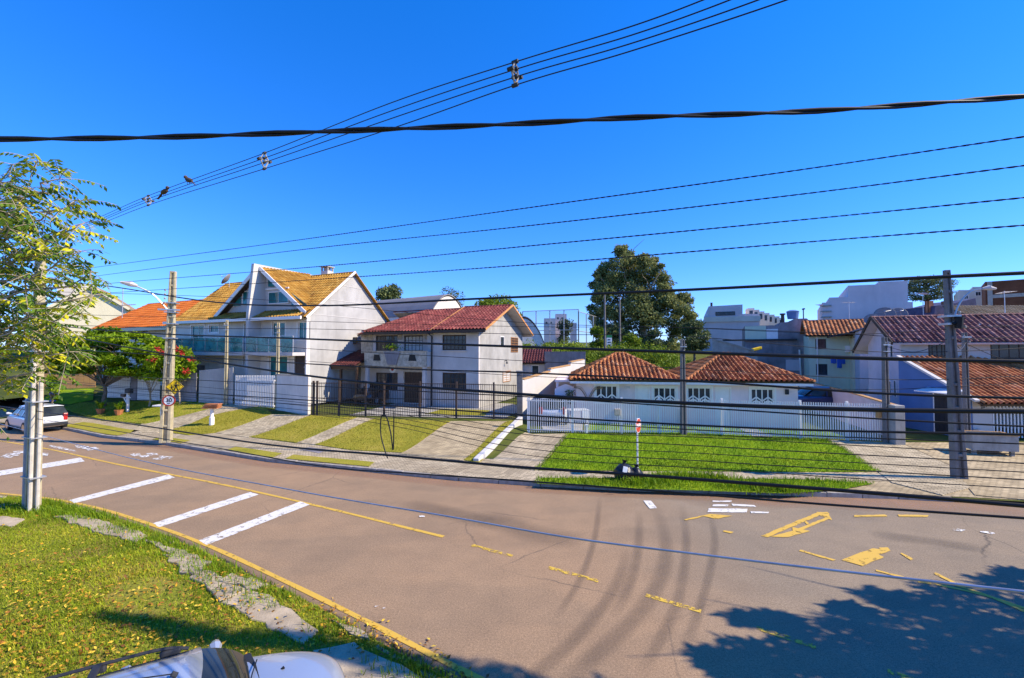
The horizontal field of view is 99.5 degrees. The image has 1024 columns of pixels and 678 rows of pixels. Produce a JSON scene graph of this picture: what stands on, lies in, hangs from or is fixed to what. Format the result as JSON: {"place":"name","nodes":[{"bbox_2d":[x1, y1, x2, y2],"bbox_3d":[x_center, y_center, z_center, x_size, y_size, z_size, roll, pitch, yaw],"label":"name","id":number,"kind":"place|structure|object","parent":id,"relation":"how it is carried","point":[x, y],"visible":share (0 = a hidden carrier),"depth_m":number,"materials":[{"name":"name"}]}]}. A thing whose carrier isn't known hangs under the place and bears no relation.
{"place":"outdoors","nodes":[
{"label":"outdoors","id":0,"kind":"place"},
{"bbox_2d":[0,395,46,400],"bbox_3d":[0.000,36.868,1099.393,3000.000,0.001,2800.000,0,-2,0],"label":"ground","id":1,"kind":"structure","parent":0,"point":[18,399],"depth_m":45.23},
{"bbox_2d":[545,352,585,370],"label":"back wall","id":2,"kind":"structure","parent":1,"relation":"on","point":[564,357],"depth_m":36.56,"materials":[{"name":"grey paint"}]},
{"bbox_2d":[722,308,807,389],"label":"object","id":3,"kind":"structure","parent":1,"relation":"on","point":[782,335],"depth_m":44.62,"materials":[{"name":"grey paint"}]},
{"bbox_2d":[942,305,1023,313],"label":"tan roof house","id":4,"kind":"structure","parent":1,"relation":"on","point":[977,309],"depth_m":42.08,"materials":[{"name":"beige paint"}]},
{"bbox_2d":[0,368,102,399],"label":"side terrain","id":5,"kind":"structure","parent":0,"point":[3,393],"depth_m":37.32,"materials":[{"name":"green plant"}]},
{"bbox_2d":[44,389,93,403],"bbox_3d":[-33.461,4.353,33.243,5.818,0.839,2.850,0,-2,16],"label":"lawn mound","id":6,"kind":"object","parent":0,"point":[69,396],"visible":0.78,"depth_m":32.75,"materials":[{"name":"green plant"}]},
{"bbox_2d":[64,400,234,423],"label":"lawn","id":7,"kind":"structure","parent":0,"point":[133,409],"depth_m":28.86,"materials":[{"name":"green plant"}]},
{"bbox_2d":[44,325,164,406],"bbox_3d":[-29.467,1.984,30.827,11.836,5.851,5.906,0,-2,0],"label":"shade tree","id":8,"kind":"object","parent":7,"relation":"on","point":[118,364],"visible":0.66,"depth_m":29.81,"materials":[{"name":"green plant"}]},
{"bbox_2d":[140,342,200,403],"bbox_3d":[-23.108,2.339,29.427,4.972,4.399,2.930,0,-2,0],"label":"flowering tree","id":9,"kind":"object","parent":7,"relation":"on","point":[183,369],"visible":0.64,"depth_m":29.15,"materials":[{"name":"green plant"}]},
{"bbox_2d":[199,367,233,403],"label":"slatted wall","id":10,"kind":"structure","parent":7,"relation":"on","point":[216,376],"depth_m":29.05,"materials":[{"name":"paint"}]},
{"bbox_2d":[131,403,260,432],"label":"driveway","id":11,"kind":"structure","parent":0,"point":[180,421],"depth_m":26.32,"materials":[{"name":"grey concrete"}]},
{"bbox_2d":[0,503,420,677],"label":"footpath","id":12,"kind":"structure","parent":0,"point":[341,655],"depth_m":7.28,"materials":[{"name":"concrete"}]},
{"bbox_2d":[173,405,270,434],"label":"lawn","id":13,"kind":"structure","parent":0,"point":[229,424],"depth_m":25.28,"materials":[{"name":"green plant"}]},
{"bbox_2d":[0,495,451,677],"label":"lawn","id":14,"kind":"structure","parent":0,"point":[154,600],"depth_m":7.41,"materials":[{"name":"plant"}]},
{"bbox_2d":[20,242,53,511],"bbox_3d":[-13.418,0.965,12.225,1.800,7.600,0.330,-1,-2,25],"label":"utility pole","id":15,"kind":"object","parent":14,"relation":"on","point":[32,476],"visible":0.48,"depth_m":12.07,"materials":[{"name":"concrete"}]},
{"bbox_2d":[48,0,703,231],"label":"overhead wire","id":16,"kind":"object","parent":15,"relation":"attached to","point":[448,83],"visible":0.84,"depth_m":4.18,"materials":[{"name":"black metal"}]},
{"bbox_2d":[78,0,730,227],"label":"overhead wire","id":17,"kind":"object","parent":15,"relation":"attached to","point":[473,83],"visible":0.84,"depth_m":4.01,"materials":[{"name":"black metal"}]},
{"bbox_2d":[87,0,758,226],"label":"overhead wire","id":18,"kind":"object","parent":15,"relation":"attached to","point":[489,85],"visible":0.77,"depth_m":3.92,"materials":[{"name":"black metal"}]},
{"bbox_2d":[73,0,786,233],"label":"overhead wire","id":19,"kind":"object","parent":15,"relation":"attached to","point":[509,87],"visible":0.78,"depth_m":3.74,"materials":[{"name":"black metal"}]},
{"bbox_2d":[0,406,1023,507],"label":"overhead wire","id":20,"kind":"object","parent":15,"relation":"attached to","point":[961,500],"visible":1,"depth_m":3.06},
{"bbox_2d":[0,378,1023,435],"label":"overhead wire","id":21,"kind":"object","parent":15,"relation":"attached to","point":[926,432],"visible":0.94,"depth_m":3.05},
{"bbox_2d":[2,424,1023,592],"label":"overhead wire","id":22,"kind":"object","parent":15,"relation":"attached to","point":[868,574],"visible":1,"depth_m":3.06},
{"bbox_2d":[2,345,1023,398],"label":"overhead wire","id":23,"kind":"object","parent":15,"relation":"attached to","point":[906,394],"visible":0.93,"depth_m":3.05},
{"bbox_2d":[4,271,1023,305],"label":"overhead wire","id":24,"kind":"object","parent":15,"relation":"attached to","point":[828,282],"visible":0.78,"depth_m":3.03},
{"bbox_2d":[4,415,1023,519],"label":"overhead wire","id":25,"kind":"object","parent":15,"relation":"attached to","point":[907,510],"visible":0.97,"depth_m":3.06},
{"bbox_2d":[6,165,1023,287],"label":"overhead wire","id":26,"kind":"object","parent":15,"relation":"attached to","point":[646,212],"visible":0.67,"depth_m":3.13,"materials":[{"name":"black metal"}]},
{"bbox_2d":[7,329,1023,413],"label":"overhead wire","id":27,"kind":"object","parent":15,"relation":"attached to","point":[932,410],"visible":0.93,"depth_m":3.05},
{"bbox_2d":[12,370,1023,454],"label":"overhead wire","id":28,"kind":"object","parent":15,"relation":"attached to","point":[654,435],"visible":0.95,"depth_m":3.02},
{"bbox_2d":[15,384,1023,479],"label":"overhead wire","id":29,"kind":"object","parent":15,"relation":"attached to","point":[644,457],"visible":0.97,"depth_m":3.06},
{"bbox_2d":[23,372,1023,426],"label":"overhead wire","id":30,"kind":"object","parent":15,"relation":"attached to","point":[646,404],"visible":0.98,"depth_m":3.05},
{"bbox_2d":[28,197,1023,291],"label":"overhead wire","id":31,"kind":"object","parent":15,"relation":"attached to","point":[643,234],"visible":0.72,"depth_m":3.17,"materials":[{"name":"black metal"}]},
{"bbox_2d":[40,224,1023,297],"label":"overhead wire","id":32,"kind":"object","parent":15,"relation":"attached to","point":[649,254],"visible":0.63,"depth_m":3.11,"materials":[{"name":"black metal"}]},
{"bbox_2d":[40,390,1023,488],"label":"overhead wire","id":33,"kind":"object","parent":15,"relation":"attached to","point":[647,465],"visible":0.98,"depth_m":3.04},
{"bbox_2d":[43,379,1023,463],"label":"overhead wire","id":34,"kind":"object","parent":15,"relation":"attached to","point":[657,443],"visible":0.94,"depth_m":3.02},
{"bbox_2d":[44,136,1023,274],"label":"overhead wire","id":35,"kind":"object","parent":15,"relation":"attached to","point":[647,191],"visible":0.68,"depth_m":3.13,"materials":[{"name":"black metal"}]},
{"bbox_2d":[46,388,1023,444],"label":"overhead wire","id":36,"kind":"object","parent":15,"relation":"attached to","point":[646,427],"visible":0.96,"depth_m":3.06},
{"bbox_2d":[53,383,1023,472],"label":"overhead wire","id":37,"kind":"object","parent":15,"relation":"attached to","point":[656,451],"visible":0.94,"depth_m":3.02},
{"bbox_2d":[66,326,1023,363],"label":"overhead wire","id":38,"kind":"object","parent":15,"relation":"attached to","point":[1012,361],"visible":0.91,"depth_m":3.05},
{"bbox_2d":[0,152,123,440],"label":"tree","id":39,"kind":"object","parent":14,"relation":"on","point":[10,271],"visible":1,"depth_m":8.48,"materials":[{"name":"green plant"}]},
{"bbox_2d":[45,639,344,677],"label":"parked car","id":40,"kind":"object","parent":14,"relation":"on","point":[214,659],"visible":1,"depth_m":4.53,"materials":[{"name":"silver paint"}]},
{"bbox_2d":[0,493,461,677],"bbox_3d":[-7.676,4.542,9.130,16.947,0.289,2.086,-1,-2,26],"label":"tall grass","id":41,"kind":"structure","parent":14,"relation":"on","point":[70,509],"depth_m":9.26,"materials":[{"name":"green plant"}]},
{"bbox_2d":[0,498,488,677],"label":"fallen leaves","id":42,"kind":"object","parent":14,"relation":"on","point":[176,636],"visible":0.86,"depth_m":6.94,"materials":[{"name":"plant"}]},
{"bbox_2d":[216,414,308,437],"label":"driveway","id":43,"kind":"structure","parent":0,"point":[261,425],"depth_m":24.05,"materials":[{"name":"grey concrete"}]},
{"bbox_2d":[0,417,544,480],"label":"sidewalk","id":44,"kind":"structure","parent":0,"point":[430,466],"depth_m":17.98,"materials":[{"name":"beige concrete"}]},
{"bbox_2d":[67,422,139,434],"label":"verge","id":45,"kind":"structure","parent":44,"relation":"on","point":[98,430],"depth_m":24.41,"materials":[{"name":"green plant"}]},
{"bbox_2d":[120,271,179,442],"bbox_3d":[-17.288,0.833,20.721,2.269,8.324,0.508,1,-2,-29],"label":"utility pole","id":46,"kind":"object","parent":44,"relation":"on","point":[166,416],"visible":0.92,"depth_m":20.99,"materials":[{"name":"concrete"}]},
{"bbox_2d":[49,335,1023,379],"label":"overhead wire","id":47,"kind":"object","parent":46,"relation":"attached to","point":[584,363],"visible":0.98,"depth_m":17.19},
{"bbox_2d":[64,314,1023,339],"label":"overhead wire","id":48,"kind":"object","parent":46,"relation":"attached to","point":[536,326],"visible":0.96,"depth_m":17.75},
{"bbox_2d":[75,325,1020,352],"bbox_3d":[-8.589,-0.321,19.555,57.108,1.858,0.024,0,-2,11],"label":"overhead wire","id":49,"kind":"object","parent":46,"relation":"attached to","point":[562,334],"visible":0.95,"depth_m":17.50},
{"bbox_2d":[287,454,373,465],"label":"verge","id":50,"kind":"structure","parent":44,"relation":"on","point":[334,460],"depth_m":17.24,"materials":[{"name":"green plant"}]},
{"bbox_2d":[249,415,355,442],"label":"lawn","id":51,"kind":"structure","parent":0,"point":[312,420],"depth_m":22.87,"materials":[{"name":"green plant"}]},
{"bbox_2d":[297,417,371,444],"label":"driveway","id":52,"kind":"structure","parent":0,"point":[333,431],"depth_m":22.11,"materials":[{"name":"grey concrete"}]},
{"bbox_2d":[0,342,711,367],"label":"hillside","id":53,"kind":"structure","parent":0,"point":[698,356],"depth_m":59.58,"materials":[{"name":"green plant"}]},
{"bbox_2d":[45,283,134,349],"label":"cream gable house","id":54,"kind":"structure","parent":53,"relation":"on","point":[101,308],"depth_m":52.22,"materials":[{"name":"paint"}]},
{"bbox_2d":[377,294,461,320],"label":"arched hall","id":55,"kind":"structure","parent":53,"relation":"on","point":[390,315],"depth_m":55.53,"materials":[{"name":"grey paint"}]},
{"bbox_2d":[585,242,698,349],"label":"eucalyptus tree","id":56,"kind":"object","parent":53,"relation":"on","point":[640,273],"visible":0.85,"depth_m":64.14,"materials":[{"name":"green plant"}]},
{"bbox_2d":[679,319,710,360],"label":"dark tree","id":57,"kind":"object","parent":53,"relation":"on","point":[693,342],"visible":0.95,"depth_m":57.35,"materials":[{"name":"green plant"}]},
{"bbox_2d":[702,303,784,350],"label":"grey apartments","id":58,"kind":"structure","parent":53,"relation":"on","point":[734,317],"depth_m":71.04,"materials":[{"name":"grey paint"}]},
{"bbox_2d":[817,281,912,319],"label":"stepped wall building","id":59,"kind":"structure","parent":53,"relation":"on","point":[868,299],"depth_m":57.67,"materials":[{"name":"paint"}]},
{"bbox_2d":[904,274,959,301],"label":"araucaria tree","id":60,"kind":"object","parent":53,"relation":"on","point":[925,284],"visible":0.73,"depth_m":79.11,"materials":[{"name":"green plant"}]},
{"bbox_2d":[905,298,975,314],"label":"tarp roof building","id":61,"kind":"structure","parent":53,"relation":"on","point":[931,308],"depth_m":46.63,"materials":[{"name":"grey paint"}]},
{"bbox_2d":[981,279,1023,304],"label":"brick building","id":62,"kind":"structure","parent":53,"relation":"on","point":[992,297],"depth_m":62.88,"materials":[{"name":"brick"}]},
{"bbox_2d":[315,417,449,452],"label":"lawn","id":63,"kind":"structure","parent":0,"point":[345,434],"depth_m":21.05,"materials":[{"name":"green plant"}]},
{"bbox_2d":[400,421,506,460],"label":"driveway","id":64,"kind":"structure","parent":0,"point":[434,446],"depth_m":19.91,"materials":[{"name":"beige concrete"}]},
{"bbox_2d":[0,401,1023,677],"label":"road","id":65,"kind":"structure","parent":0,"point":[492,601],"depth_m":9.18,"materials":[{"name":"grey asphalt"}]},
{"bbox_2d":[5,403,68,433],"bbox_3d":[-27.434,4.479,25.018,3.988,1.485,2.040,-1,-2,27],"label":"parked car","id":66,"kind":"object","parent":65,"relation":"on","point":[12,421],"visible":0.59,"depth_m":24.39,"materials":[{"name":"white paint"}]},
{"bbox_2d":[46,426,949,501],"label":"kerb","id":67,"kind":"structure","parent":65,"relation":"on","point":[803,494],"depth_m":15.21,"materials":[{"name":"concrete"}]},
{"bbox_2d":[0,94,1023,141],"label":"overhead wire","id":68,"kind":"object","parent":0,"point":[544,122],"visible":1,"depth_m":4.55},
{"bbox_2d":[0,351,1023,501],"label":"terrain","id":69,"kind":"structure","parent":0,"point":[493,454],"depth_m":23.94,"materials":[{"name":"green plant"}]},
{"bbox_2d":[91,299,202,384],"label":"orange roof house","id":70,"kind":"structure","parent":69,"relation":"on","point":[134,320],"depth_m":41.83,"materials":[{"name":"orange tile"}]},
{"bbox_2d":[235,375,274,407],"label":"terrace gate","id":71,"kind":"structure","parent":69,"relation":"on","point":[252,380],"depth_m":28.04,"materials":[{"name":"white metal"}]},
{"bbox_2d":[160,263,389,403],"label":"terrace house","id":72,"kind":"structure","parent":69,"relation":"on","point":[340,290],"depth_m":31.07,"materials":[{"name":"grey paint"}]},
{"bbox_2d":[275,374,310,414],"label":"corner wall","id":73,"kind":"structure","parent":69,"relation":"on","point":[289,391],"depth_m":26.46,"materials":[{"name":"grey paint"}]},
{"bbox_2d":[330,304,533,407],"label":"red roof house","id":74,"kind":"structure","parent":69,"relation":"on","point":[412,320],"depth_m":30.70,"materials":[{"name":"grey paint"}]},
{"bbox_2d":[355,403,516,418],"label":"yard","id":75,"kind":"structure","parent":69,"relation":"attached to","point":[508,408],"depth_m":27.92,"materials":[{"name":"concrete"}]},
{"bbox_2d":[311,381,515,418],"bbox_3d":[-5.825,3.479,24.791,12.223,2.123,0.158,0,-2,7],"label":"iron fence","id":76,"kind":"object","parent":75,"relation":"on","point":[384,398],"visible":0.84,"depth_m":24.88,"materials":[{"name":"black metal"}]},
{"bbox_2d":[473,417,522,460],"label":"white wall","id":77,"kind":"structure","parent":69,"relation":"on","point":[484,453],"depth_m":19.27,"materials":[{"name":"paint"}]},
{"bbox_2d":[522,348,551,377],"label":"house","id":78,"kind":"structure","parent":69,"relation":"on","point":[529,356],"depth_m":37.47,"materials":[{"name":"red paint"}]},
{"bbox_2d":[522,359,584,418],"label":"white boundary wall","id":79,"kind":"structure","parent":69,"relation":"on","point":[544,384],"depth_m":27.68,"materials":[{"name":"paint"}]},
{"bbox_2d":[514,338,690,398],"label":"scrub","id":80,"kind":"object","parent":69,"relation":"on","point":[672,360],"visible":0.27,"depth_m":43.95,"materials":[{"name":"green plant"}]},
{"bbox_2d":[588,423,703,434],"bbox_3d":[6.777,4.730,22.938,5.644,0.023,2.853,0,-2,7],"label":"front garden","id":81,"kind":"object","parent":69,"relation":"on","point":[599,426],"visible":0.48,"depth_m":22.61,"materials":[{"name":"green plant"}]},
{"bbox_2d":[680,340,686,434],"bbox_3d":[8.466,2.381,21.426,0.320,4.703,0.285,0,-2,-5],"label":"utility pole","id":82,"kind":"object","parent":81,"relation":"on","point":[683,416],"visible":0.87,"depth_m":21.39,"materials":[{"name":"grey concrete"}]},
{"bbox_2d":[555,352,815,427],"bbox_3d":[9.754,2.847,27.362,13.725,4.094,7.451,0,-2,9],"label":"white bungalow","id":83,"kind":"object","parent":69,"relation":"on","point":[628,388],"visible":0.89,"depth_m":24.39,"materials":[{"name":"paint"}]},
{"bbox_2d":[686,385,712,401],"bbox_3d":[10.392,3.123,24.082,1.466,1.089,0.100,0,-2,9],"label":"window","id":84,"kind":"structure","parent":83,"relation":"in","point":[701,392],"depth_m":24.09,"materials":[{"name":"white wood"}]},
{"bbox_2d":[748,386,775,403],"bbox_3d":[13.603,3.125,23.573,1.385,1.070,0.100,0,-2,9],"label":"window","id":85,"kind":"structure","parent":83,"relation":"in","point":[756,394],"depth_m":23.58,"materials":[{"name":"white wood"}]},
{"bbox_2d":[533,473,874,493],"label":"verge","id":86,"kind":"structure","parent":69,"relation":"attached to","point":[716,489],"depth_m":14.00,"materials":[{"name":"green plant"}]},
{"bbox_2d":[600,467,817,496],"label":"weeds","id":87,"kind":"object","parent":86,"relation":"on","point":[697,474],"visible":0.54,"depth_m":14.25,"materials":[{"name":"green plant"}]},
{"bbox_2d":[526,397,897,440],"bbox_3d":[9.175,3.818,21.081,16.930,1.909,0.942,0,-2,7],"label":"white picket fence","id":88,"kind":"object","parent":69,"relation":"on","point":[799,418],"visible":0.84,"depth_m":21.14,"materials":[{"name":"metal"}]},
{"bbox_2d":[712,339,757,360],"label":"block wall","id":89,"kind":"structure","parent":69,"relation":"on","point":[718,345],"depth_m":42.41,"materials":[{"name":"concrete"}]},
{"bbox_2d":[798,386,838,406],"bbox_3d":[19.403,3.757,27.700,4.090,1.485,2.040,0,-2,10],"label":"parked car","id":90,"kind":"object","parent":69,"relation":"on","point":[814,396],"visible":0.15,"depth_m":27.02,"materials":[{"name":"blue paint"}]},
{"bbox_2d":[800,318,865,390],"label":"pale green flats","id":91,"kind":"structure","parent":69,"relation":"on","point":[827,368],"depth_m":38.90,"materials":[{"name":"paint"}]},
{"bbox_2d":[799,382,893,434],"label":"side wall","id":92,"kind":"structure","parent":69,"relation":"on","point":[843,397],"depth_m":24.05,"materials":[{"name":"white paint"}]},
{"bbox_2d":[850,327,868,395],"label":"lavender house","id":93,"kind":"structure","parent":69,"relation":"on","point":[861,369],"depth_m":33.90,"materials":[{"name":"paint"}]},
{"bbox_2d":[881,337,890,442],"bbox_3d":[16.863,2.310,19.523,0.320,4.795,0.285,0,-2,-5],"label":"utility pole","id":94,"kind":"object","parent":69,"relation":"on","point":[885,370],"visible":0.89,"depth_m":19.52,"materials":[{"name":"grey concrete"}]},
{"bbox_2d":[887,404,905,444],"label":"gate pillar","id":95,"kind":"structure","parent":69,"relation":"on","point":[896,425],"depth_m":19.09,"materials":[{"name":"white paint"}]},
{"bbox_2d":[852,313,1023,428],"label":"corner house","id":96,"kind":"structure","parent":69,"relation":"on","point":[891,326],"depth_m":24.90,"materials":[{"name":"white paint"}]},
{"bbox_2d":[990,344,1023,358],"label":"window","id":97,"kind":"structure","parent":96,"relation":"in","point":[1007,353],"depth_m":23.48,"materials":[{"name":"grey glass"}]},
{"bbox_2d":[896,355,1023,437],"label":"front wing","id":98,"kind":"structure","parent":69,"relation":"on","point":[924,370],"depth_m":21.94,"materials":[{"name":"white paint"}]},
{"bbox_2d":[933,393,947,431],"bbox_3d":[21.369,3.667,21.409,0.041,2.010,1.120,0,-2,0],"label":"door","id":99,"kind":"structure","parent":98,"relation":"in","point":[938,402],"depth_m":21.60,"materials":[{"name":"black metal"}]},
{"bbox_2d":[906,442,1023,499],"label":"forecourt","id":100,"kind":"structure","parent":69,"relation":"attached to","point":[1008,493],"depth_m":15.90,"materials":[{"name":"beige concrete"}]},
{"bbox_2d":[965,430,1018,455],"bbox_3d":[19.536,4.284,17.834,1.560,0.850,0.930,0,-2,14],"label":"concrete trough","id":101,"kind":"object","parent":100,"relation":"on","point":[1009,448],"visible":0.57,"depth_m":17.45,"materials":[{"name":"grey concrete"}]},
{"bbox_2d":[961,333,971,430],"bbox_3d":[20.469,2.240,19.503,0.400,5.052,0.280,0,-2,0],"label":"utility pole","id":102,"kind":"object","parent":69,"relation":"on","point":[966,389],"visible":0.82,"depth_m":19.51,"materials":[{"name":"grey concrete"}]},
{"bbox_2d":[0,0,1023,346],"label":"sky","id":103,"kind":"structure","parent":0,"point":[68,67],"materials":[{"name":"blue"}]},
{"bbox_2d":[485,432,566,469],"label":"driveway","id":104,"kind":"structure","parent":0,"point":[508,458],"depth_m":18.50,"materials":[{"name":"beige concrete"}]},
{"bbox_2d":[535,431,880,471],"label":"lawn","id":105,"kind":"structure","parent":0,"point":[680,446],"depth_m":17.83,"materials":[{"name":"green plant"}]},
{"bbox_2d":[534,470,887,480],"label":"sidewalk","id":106,"kind":"structure","parent":0,"point":[547,473],"depth_m":15.34,"materials":[{"name":"grey concrete"}]},
{"bbox_2d":[829,440,969,495],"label":"driveway","id":107,"kind":"structure","parent":0,"point":[942,489],"depth_m":16.22,"materials":[{"name":"beige concrete"}]},
{"bbox_2d":[802,472,1016,499],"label":"pavement","id":108,"kind":"structure","parent":0,"point":[885,486],"depth_m":13.70,"materials":[{"name":"grey concrete"}]},
{"bbox_2d":[937,270,996,478],"bbox_3d":[15.860,1.189,14.810,1.728,7.228,0.560,-2,-2,8],"label":"utility pole","id":109,"kind":"object","parent":108,"relation":"on","point":[952,322],"visible":0.96,"depth_m":14.91,"materials":[{"name":"grey concrete"}]},
{"bbox_2d":[0,290,1017,333],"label":"overhead wire","id":110,"kind":"object","parent":109,"relation":"attached to","point":[566,324],"visible":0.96,"depth_m":17.50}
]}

